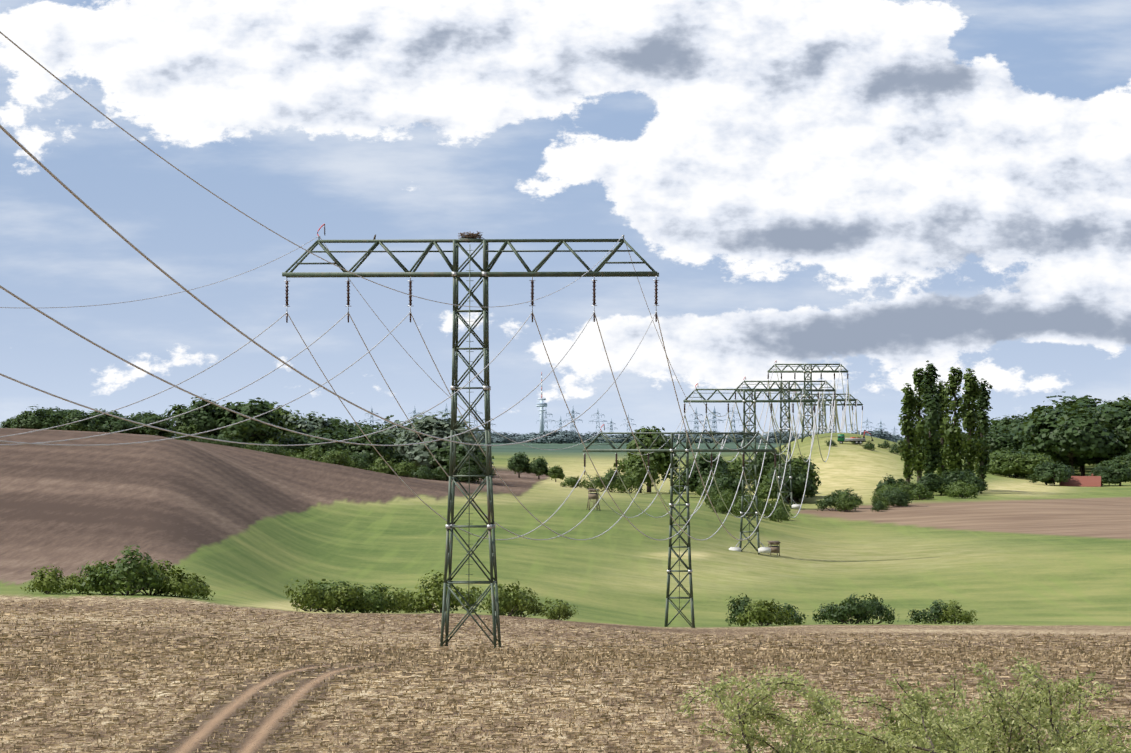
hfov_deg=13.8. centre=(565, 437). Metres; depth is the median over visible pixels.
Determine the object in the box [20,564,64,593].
shrub
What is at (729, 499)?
shrub
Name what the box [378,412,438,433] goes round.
willow tree
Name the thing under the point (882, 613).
shrub
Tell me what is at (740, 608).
shrub
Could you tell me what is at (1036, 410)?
round tree
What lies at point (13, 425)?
round tree
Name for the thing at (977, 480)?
round tree
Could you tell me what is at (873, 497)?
shrub
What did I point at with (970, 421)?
poplar tree
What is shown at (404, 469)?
shrub
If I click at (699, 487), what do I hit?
round tree
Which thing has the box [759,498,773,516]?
shrub
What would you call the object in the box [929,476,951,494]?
round tree
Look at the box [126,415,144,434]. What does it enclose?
round tree
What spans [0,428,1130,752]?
terrain
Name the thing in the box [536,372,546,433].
telecom tower
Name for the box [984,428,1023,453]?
round tree
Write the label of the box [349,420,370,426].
round tree
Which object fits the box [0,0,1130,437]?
sky
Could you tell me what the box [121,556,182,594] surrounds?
shrub
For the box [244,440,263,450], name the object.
shrub
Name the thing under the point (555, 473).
round tree
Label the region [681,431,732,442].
shrub
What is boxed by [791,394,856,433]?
pylon
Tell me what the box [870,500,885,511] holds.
shrub
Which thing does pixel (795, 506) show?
concrete foundation
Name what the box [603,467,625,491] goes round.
round tree
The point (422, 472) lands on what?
shrub
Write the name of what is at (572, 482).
shrub
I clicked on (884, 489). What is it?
shrub
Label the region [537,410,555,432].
distant pylon
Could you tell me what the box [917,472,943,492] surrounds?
bush
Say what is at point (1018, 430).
round tree
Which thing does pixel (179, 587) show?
shrub
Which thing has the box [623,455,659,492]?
round tree
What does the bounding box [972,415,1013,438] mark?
round tree
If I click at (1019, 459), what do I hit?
tree
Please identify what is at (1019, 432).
round tree
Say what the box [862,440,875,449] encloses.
shrub
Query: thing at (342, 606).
shrub
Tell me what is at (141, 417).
round tree
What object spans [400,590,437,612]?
shrub
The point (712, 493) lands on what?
shrub
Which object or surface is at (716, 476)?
round tree
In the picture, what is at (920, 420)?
poplar tree
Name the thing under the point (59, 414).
round tree
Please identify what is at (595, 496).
hunting stand
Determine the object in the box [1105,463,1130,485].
round tree
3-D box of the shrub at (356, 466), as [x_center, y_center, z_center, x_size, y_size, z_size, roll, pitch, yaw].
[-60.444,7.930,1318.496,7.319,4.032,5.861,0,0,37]
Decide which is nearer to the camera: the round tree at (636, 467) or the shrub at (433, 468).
the shrub at (433, 468)
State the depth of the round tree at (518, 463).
1496.52 m
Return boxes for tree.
[0,417,15,427]
[10,414,41,428]
[15,404,62,429]
[41,407,77,428]
[55,409,98,431]
[82,408,118,431]
[98,416,135,432]
[112,412,133,433]
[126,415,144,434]
[128,413,148,434]
[129,411,165,435]
[136,414,176,436]
[161,394,231,438]
[175,399,225,439]
[207,397,282,443]
[211,418,262,442]
[261,401,312,446]
[269,411,342,438]
[278,434,318,454]
[298,427,349,453]
[325,418,357,444]
[331,417,355,428]
[341,428,401,466]
[344,426,373,437]
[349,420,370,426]
[356,422,390,433]
[376,428,416,441]
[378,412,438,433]
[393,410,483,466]
[393,454,419,476]
[422,439,494,481]
[473,455,495,481]
[506,452,532,477]
[528,456,550,478]
[547,465,564,481]
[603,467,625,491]
[613,426,680,491]
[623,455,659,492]
[669,470,697,494]
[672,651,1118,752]
[681,452,733,490]
[684,453,731,477]
[695,475,718,495]
[698,472,726,481]
[707,472,745,495]
[726,457,748,483]
[727,461,754,486]
[750,447,785,476]
[750,475,766,491]
[757,477,788,501]
[764,453,818,501]
[766,466,800,501]
[768,467,810,502]
[777,456,820,487]
[788,471,817,501]
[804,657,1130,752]
[872,473,909,492]
[897,383,918,487]
[910,368,928,480]
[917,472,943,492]
[918,360,945,491]
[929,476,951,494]
[935,381,950,476]
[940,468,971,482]
[941,367,968,470]
[957,467,974,476]
[959,368,982,474]
[964,475,987,493]
[972,378,992,483]
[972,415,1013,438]
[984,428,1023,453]
[986,450,1015,474]
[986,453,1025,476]
[989,414,1029,431]
[993,448,1013,453]
[995,422,1029,442]
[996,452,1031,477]
[998,462,1018,476]
[999,450,1029,476]
[1004,423,1022,431]
[1012,398,1129,468]
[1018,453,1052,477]
[1019,438,1063,464]
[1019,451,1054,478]
[1022,402,1087,439]
[1023,395,1068,419]
[1026,461,1053,484]
[1036,460,1071,485]
[1050,422,1102,475]
[1052,409,1080,471]
[1053,395,1106,410]
[1053,464,1077,482]
[1082,401,1130,464]
[1086,465,1112,485]
[1092,404,1130,447]
[1094,467,1123,484]
[1095,455,1121,468]
[1096,395,1130,423]
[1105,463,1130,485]
[1112,453,1130,468]
[1126,426,1130,454]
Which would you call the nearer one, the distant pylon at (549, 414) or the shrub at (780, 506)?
the shrub at (780, 506)
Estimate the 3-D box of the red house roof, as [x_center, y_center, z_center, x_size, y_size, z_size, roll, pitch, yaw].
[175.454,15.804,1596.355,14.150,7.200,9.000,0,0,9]
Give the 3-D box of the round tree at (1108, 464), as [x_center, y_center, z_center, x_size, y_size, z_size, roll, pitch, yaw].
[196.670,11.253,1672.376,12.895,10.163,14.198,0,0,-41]
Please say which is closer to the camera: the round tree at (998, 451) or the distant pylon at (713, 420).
the round tree at (998, 451)
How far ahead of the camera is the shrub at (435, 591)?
513.10 m
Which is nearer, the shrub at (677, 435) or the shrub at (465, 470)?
the shrub at (465, 470)
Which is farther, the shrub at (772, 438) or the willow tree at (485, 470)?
the shrub at (772, 438)
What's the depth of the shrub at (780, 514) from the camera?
1199.89 m
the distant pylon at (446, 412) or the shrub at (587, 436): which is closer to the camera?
the shrub at (587, 436)
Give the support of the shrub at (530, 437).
on the terrain
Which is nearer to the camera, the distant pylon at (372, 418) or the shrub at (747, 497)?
the shrub at (747, 497)
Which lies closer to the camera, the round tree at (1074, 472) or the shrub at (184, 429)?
the shrub at (184, 429)
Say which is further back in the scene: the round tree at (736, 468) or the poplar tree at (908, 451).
the round tree at (736, 468)
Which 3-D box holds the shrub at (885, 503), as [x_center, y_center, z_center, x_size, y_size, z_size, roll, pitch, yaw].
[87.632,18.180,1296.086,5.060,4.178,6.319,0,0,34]
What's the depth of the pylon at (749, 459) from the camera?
990.41 m
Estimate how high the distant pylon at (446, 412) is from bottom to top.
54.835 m
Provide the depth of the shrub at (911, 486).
1350.71 m
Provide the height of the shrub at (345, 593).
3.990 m
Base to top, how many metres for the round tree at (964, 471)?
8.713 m
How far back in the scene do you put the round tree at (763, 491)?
1325.26 m
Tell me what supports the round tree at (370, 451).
on the terrain
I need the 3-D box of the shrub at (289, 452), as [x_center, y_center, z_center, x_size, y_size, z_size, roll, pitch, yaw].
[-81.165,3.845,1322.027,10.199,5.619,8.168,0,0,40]
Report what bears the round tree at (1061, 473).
on the terrain
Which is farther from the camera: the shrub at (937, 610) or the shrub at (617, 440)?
the shrub at (617, 440)
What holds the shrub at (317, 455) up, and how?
on the terrain
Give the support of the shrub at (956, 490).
on the terrain
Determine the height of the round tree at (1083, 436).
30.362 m
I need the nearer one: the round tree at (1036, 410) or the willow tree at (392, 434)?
the willow tree at (392, 434)
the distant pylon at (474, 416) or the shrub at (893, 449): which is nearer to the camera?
the shrub at (893, 449)
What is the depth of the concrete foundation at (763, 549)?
988.43 m
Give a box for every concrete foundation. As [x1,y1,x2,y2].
[729,538,770,552]
[770,497,800,508]
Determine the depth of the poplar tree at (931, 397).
1395.70 m
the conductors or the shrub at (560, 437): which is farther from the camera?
the shrub at (560, 437)
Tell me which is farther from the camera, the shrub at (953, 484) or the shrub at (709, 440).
the shrub at (709, 440)
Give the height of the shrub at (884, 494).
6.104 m
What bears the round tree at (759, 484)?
on the terrain
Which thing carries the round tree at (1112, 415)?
on the terrain
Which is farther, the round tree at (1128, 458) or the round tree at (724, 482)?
the round tree at (1128, 458)
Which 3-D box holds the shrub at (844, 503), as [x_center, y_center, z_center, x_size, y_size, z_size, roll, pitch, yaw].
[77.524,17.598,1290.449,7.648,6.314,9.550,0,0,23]
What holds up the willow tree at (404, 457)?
on the terrain
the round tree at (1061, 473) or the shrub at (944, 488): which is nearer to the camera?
the shrub at (944, 488)
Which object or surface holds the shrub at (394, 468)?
on the terrain
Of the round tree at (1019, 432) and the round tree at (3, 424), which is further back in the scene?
the round tree at (1019, 432)
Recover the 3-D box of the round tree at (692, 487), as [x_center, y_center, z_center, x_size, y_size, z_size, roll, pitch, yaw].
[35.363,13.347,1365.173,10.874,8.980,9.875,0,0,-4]
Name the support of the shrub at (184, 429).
on the terrain
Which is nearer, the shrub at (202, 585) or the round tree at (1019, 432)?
the shrub at (202, 585)
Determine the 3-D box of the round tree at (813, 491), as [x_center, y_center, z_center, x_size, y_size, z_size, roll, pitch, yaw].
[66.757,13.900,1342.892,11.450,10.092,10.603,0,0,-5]
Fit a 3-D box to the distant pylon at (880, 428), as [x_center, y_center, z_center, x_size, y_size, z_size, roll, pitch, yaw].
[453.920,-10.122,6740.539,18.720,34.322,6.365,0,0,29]
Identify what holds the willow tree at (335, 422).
on the terrain
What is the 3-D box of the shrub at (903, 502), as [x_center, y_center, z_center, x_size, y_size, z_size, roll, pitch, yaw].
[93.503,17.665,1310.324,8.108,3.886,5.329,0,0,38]
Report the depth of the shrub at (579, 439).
4402.00 m
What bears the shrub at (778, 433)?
on the terrain
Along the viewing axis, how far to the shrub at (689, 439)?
4500.24 m
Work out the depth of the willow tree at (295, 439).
1346.92 m
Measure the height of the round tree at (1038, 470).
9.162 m
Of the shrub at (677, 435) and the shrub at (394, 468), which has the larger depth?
the shrub at (677, 435)
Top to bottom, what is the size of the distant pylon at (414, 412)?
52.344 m
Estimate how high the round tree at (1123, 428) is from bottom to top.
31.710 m
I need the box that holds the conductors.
[0,31,862,540]
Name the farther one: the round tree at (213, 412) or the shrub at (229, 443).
the round tree at (213, 412)
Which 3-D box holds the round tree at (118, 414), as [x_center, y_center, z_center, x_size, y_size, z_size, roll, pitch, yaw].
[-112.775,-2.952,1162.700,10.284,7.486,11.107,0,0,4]
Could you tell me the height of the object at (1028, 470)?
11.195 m
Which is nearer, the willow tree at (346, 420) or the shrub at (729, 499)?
the shrub at (729, 499)
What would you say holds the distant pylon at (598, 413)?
on the terrain
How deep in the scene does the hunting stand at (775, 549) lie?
996.68 m
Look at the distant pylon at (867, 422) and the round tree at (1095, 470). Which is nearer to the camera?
the round tree at (1095, 470)
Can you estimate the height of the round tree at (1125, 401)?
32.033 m
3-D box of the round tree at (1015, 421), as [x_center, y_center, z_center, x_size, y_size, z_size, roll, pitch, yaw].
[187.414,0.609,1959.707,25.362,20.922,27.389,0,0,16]
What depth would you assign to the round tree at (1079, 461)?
1723.19 m
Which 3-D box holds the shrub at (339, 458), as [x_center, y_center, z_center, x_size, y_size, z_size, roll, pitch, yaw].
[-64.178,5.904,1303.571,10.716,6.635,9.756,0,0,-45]
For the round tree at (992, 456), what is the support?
on the terrain
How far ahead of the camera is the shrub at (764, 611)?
698.40 m
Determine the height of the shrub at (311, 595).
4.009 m
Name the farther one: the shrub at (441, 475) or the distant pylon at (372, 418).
the distant pylon at (372, 418)
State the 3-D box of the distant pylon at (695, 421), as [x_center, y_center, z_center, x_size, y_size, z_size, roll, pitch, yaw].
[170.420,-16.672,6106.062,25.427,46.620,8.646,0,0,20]
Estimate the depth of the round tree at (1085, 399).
1951.89 m
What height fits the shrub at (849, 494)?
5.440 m
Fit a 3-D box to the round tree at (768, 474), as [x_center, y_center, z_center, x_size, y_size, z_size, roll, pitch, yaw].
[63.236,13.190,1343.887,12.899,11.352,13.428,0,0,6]
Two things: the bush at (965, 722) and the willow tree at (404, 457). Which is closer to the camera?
the bush at (965, 722)
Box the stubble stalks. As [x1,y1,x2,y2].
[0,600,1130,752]
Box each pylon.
[282,224,658,647]
[364,409,378,428]
[407,406,420,419]
[440,403,450,418]
[467,406,483,431]
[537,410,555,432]
[556,416,567,431]
[563,408,582,431]
[583,424,775,627]
[589,410,606,435]
[607,418,617,435]
[621,413,635,428]
[683,383,815,554]
[687,407,705,431]
[706,406,722,431]
[724,408,740,431]
[735,377,835,508]
[767,361,848,441]
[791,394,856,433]
[805,399,862,432]
[862,419,871,430]
[875,421,886,430]
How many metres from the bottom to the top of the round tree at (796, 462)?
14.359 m
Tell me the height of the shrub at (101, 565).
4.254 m
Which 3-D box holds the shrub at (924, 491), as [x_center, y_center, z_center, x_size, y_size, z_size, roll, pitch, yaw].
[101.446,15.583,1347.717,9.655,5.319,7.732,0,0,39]
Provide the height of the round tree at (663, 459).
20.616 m
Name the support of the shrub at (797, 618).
on the terrain
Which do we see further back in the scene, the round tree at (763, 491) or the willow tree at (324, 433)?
the willow tree at (324, 433)
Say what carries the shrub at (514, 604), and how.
on the terrain
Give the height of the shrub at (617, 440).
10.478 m
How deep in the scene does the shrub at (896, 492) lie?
1309.91 m
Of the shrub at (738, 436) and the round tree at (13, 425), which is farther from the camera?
the shrub at (738, 436)
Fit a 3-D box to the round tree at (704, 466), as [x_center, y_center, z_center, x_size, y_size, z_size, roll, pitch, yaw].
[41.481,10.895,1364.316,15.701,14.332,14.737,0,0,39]
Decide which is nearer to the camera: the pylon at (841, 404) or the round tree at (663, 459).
the round tree at (663, 459)
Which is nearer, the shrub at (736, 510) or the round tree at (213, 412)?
the shrub at (736, 510)
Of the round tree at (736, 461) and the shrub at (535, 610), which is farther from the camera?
the round tree at (736, 461)
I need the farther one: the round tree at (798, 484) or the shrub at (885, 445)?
the shrub at (885, 445)
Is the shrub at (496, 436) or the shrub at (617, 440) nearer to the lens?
the shrub at (496, 436)
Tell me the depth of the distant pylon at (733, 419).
6096.71 m
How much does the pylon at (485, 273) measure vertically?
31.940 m
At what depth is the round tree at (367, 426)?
1445.98 m
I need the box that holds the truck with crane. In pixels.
[837,430,872,443]
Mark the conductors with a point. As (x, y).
(832, 415)
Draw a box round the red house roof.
[1059,474,1101,486]
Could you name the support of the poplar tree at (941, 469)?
on the terrain
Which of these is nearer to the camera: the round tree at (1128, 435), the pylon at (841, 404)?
the round tree at (1128, 435)
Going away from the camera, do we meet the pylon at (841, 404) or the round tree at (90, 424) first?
the round tree at (90, 424)
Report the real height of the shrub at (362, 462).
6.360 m
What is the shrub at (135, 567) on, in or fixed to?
on the terrain
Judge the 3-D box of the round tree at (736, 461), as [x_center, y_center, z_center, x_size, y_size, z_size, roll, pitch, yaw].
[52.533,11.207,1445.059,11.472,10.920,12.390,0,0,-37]
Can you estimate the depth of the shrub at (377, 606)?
506.50 m
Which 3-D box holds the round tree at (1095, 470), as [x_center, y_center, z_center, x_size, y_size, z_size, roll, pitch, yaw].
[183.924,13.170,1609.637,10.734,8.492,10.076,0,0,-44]
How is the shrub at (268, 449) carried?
on the terrain
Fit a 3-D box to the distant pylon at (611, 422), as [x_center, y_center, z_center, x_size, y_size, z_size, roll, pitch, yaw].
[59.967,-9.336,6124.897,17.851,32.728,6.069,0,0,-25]
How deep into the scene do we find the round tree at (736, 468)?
1431.30 m
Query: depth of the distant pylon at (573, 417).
6704.95 m
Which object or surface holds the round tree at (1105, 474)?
on the terrain
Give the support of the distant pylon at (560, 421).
on the terrain
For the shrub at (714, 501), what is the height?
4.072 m
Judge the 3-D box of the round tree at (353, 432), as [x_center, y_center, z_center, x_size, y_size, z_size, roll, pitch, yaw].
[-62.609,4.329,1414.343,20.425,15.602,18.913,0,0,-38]
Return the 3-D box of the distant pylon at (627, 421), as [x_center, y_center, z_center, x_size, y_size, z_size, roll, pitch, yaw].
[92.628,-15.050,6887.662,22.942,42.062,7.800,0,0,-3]
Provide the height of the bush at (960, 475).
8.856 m
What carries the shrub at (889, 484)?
on the terrain
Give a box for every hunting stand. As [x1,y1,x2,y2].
[586,489,599,510]
[768,541,780,555]
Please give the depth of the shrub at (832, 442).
1569.45 m
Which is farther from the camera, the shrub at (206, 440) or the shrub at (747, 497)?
the shrub at (206, 440)
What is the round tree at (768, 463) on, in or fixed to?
on the terrain
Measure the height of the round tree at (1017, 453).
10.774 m
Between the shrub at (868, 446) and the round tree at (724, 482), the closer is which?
the round tree at (724, 482)
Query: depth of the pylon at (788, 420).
1298.15 m
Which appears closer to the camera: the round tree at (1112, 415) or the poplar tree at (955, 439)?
the poplar tree at (955, 439)
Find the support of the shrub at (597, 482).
on the terrain
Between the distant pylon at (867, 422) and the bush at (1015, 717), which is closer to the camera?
the bush at (1015, 717)
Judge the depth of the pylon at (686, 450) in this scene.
675.71 m
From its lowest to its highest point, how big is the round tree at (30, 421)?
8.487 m
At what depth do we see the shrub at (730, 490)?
1272.34 m
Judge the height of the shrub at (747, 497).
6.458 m
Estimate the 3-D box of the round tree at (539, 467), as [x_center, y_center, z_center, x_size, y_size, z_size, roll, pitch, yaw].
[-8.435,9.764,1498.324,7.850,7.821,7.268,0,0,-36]
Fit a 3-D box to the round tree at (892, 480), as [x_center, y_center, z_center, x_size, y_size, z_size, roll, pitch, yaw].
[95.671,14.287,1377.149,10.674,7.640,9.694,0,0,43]
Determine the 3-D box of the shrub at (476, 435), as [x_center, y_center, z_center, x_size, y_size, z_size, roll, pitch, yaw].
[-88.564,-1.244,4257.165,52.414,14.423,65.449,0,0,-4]
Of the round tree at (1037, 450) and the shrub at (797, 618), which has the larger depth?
the round tree at (1037, 450)
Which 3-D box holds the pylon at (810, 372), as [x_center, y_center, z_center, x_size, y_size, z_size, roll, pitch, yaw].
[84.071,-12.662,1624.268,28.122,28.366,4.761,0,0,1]
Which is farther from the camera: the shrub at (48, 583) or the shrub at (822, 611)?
the shrub at (822, 611)
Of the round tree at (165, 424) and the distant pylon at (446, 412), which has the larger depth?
the distant pylon at (446, 412)
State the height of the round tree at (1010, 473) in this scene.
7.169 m
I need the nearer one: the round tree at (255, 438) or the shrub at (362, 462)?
the shrub at (362, 462)
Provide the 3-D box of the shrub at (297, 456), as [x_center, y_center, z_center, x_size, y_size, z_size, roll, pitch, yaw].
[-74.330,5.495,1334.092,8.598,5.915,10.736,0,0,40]
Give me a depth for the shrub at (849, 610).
704.88 m
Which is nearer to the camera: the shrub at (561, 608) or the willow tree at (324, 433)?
the shrub at (561, 608)
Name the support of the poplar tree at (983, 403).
on the terrain
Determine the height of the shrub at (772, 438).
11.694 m
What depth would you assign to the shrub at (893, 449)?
1575.54 m
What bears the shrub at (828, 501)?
on the terrain
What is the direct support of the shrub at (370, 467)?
on the terrain
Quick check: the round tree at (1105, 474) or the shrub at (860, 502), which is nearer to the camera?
the shrub at (860, 502)
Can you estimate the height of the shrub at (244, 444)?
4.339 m
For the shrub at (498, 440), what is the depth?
4314.42 m
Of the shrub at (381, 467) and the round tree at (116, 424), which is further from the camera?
the shrub at (381, 467)
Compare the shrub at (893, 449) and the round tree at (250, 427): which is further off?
the shrub at (893, 449)
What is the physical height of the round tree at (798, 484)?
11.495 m
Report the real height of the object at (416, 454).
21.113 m
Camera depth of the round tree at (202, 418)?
1340.02 m
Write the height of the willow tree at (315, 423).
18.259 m
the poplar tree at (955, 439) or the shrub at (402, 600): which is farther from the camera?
the poplar tree at (955, 439)
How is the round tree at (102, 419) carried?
on the terrain
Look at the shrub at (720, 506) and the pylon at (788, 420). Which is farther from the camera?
the pylon at (788, 420)
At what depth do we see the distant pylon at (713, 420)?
6207.95 m
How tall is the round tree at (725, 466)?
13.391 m
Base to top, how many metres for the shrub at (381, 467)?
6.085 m
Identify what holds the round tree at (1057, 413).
on the terrain
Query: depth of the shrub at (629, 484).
1371.79 m
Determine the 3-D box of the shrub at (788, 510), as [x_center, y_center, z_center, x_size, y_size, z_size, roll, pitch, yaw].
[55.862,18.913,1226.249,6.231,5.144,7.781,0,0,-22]
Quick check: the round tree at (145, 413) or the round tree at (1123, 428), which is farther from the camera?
the round tree at (1123, 428)
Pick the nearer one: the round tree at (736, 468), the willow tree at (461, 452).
the willow tree at (461, 452)
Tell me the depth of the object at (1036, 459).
1653.99 m
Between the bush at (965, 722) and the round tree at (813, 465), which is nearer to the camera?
the bush at (965, 722)
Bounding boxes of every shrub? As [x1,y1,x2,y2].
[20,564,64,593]
[51,573,89,592]
[73,545,165,595]
[73,560,143,593]
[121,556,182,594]
[154,566,202,598]
[174,423,213,441]
[181,573,215,599]
[196,435,219,443]
[214,433,245,447]
[239,439,250,448]
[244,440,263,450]
[253,440,286,455]
[272,442,294,456]
[283,578,337,612]
[291,447,313,459]
[300,445,329,462]
[300,579,362,612]
[318,447,353,467]
[320,579,372,612]
[337,583,398,612]
[346,452,371,470]
[348,459,360,468]
[364,463,377,470]
[369,456,400,474]
[370,582,413,612]
[383,463,402,476]
[394,460,418,477]
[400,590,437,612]
[409,465,434,479]
[409,570,484,612]
[429,468,448,480]
[430,462,462,480]
[456,465,481,482]
[474,431,495,441]
[479,579,532,615]
[481,432,518,442]
[483,434,520,442]
[489,588,545,616]
[515,430,573,442]
[538,430,588,443]
[539,598,578,619]
[552,434,582,442]
[560,476,587,487]
[578,431,615,442]
[580,474,615,491]
[599,434,633,442]
[613,474,644,493]
[667,429,723,442]
[673,434,709,442]
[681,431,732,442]
[699,485,727,504]
[705,496,726,508]
[712,501,734,513]
[715,492,737,504]
[723,488,741,502]
[725,593,759,625]
[726,431,758,442]
[731,497,764,518]
[736,492,764,515]
[737,599,794,625]
[757,430,810,442]
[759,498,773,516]
[764,432,797,442]
[764,603,807,624]
[766,500,792,518]
[766,507,789,521]
[767,500,790,517]
[812,602,862,623]
[815,491,848,510]
[824,439,837,446]
[824,593,877,623]
[832,491,859,511]
[833,488,857,498]
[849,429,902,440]
[849,594,898,623]
[851,495,862,504]
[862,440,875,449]
[870,490,883,501]
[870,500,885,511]
[871,485,893,501]
[875,496,891,509]
[876,483,896,492]
[877,440,890,447]
[879,483,904,492]
[887,487,912,505]
[888,444,899,453]
[888,494,908,506]
[898,480,921,499]
[902,483,935,499]
[905,599,953,623]
[936,600,977,623]
[940,483,951,495]
[945,480,968,496]
[948,481,980,497]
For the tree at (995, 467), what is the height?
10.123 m
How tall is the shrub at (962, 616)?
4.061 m
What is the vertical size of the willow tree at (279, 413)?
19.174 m

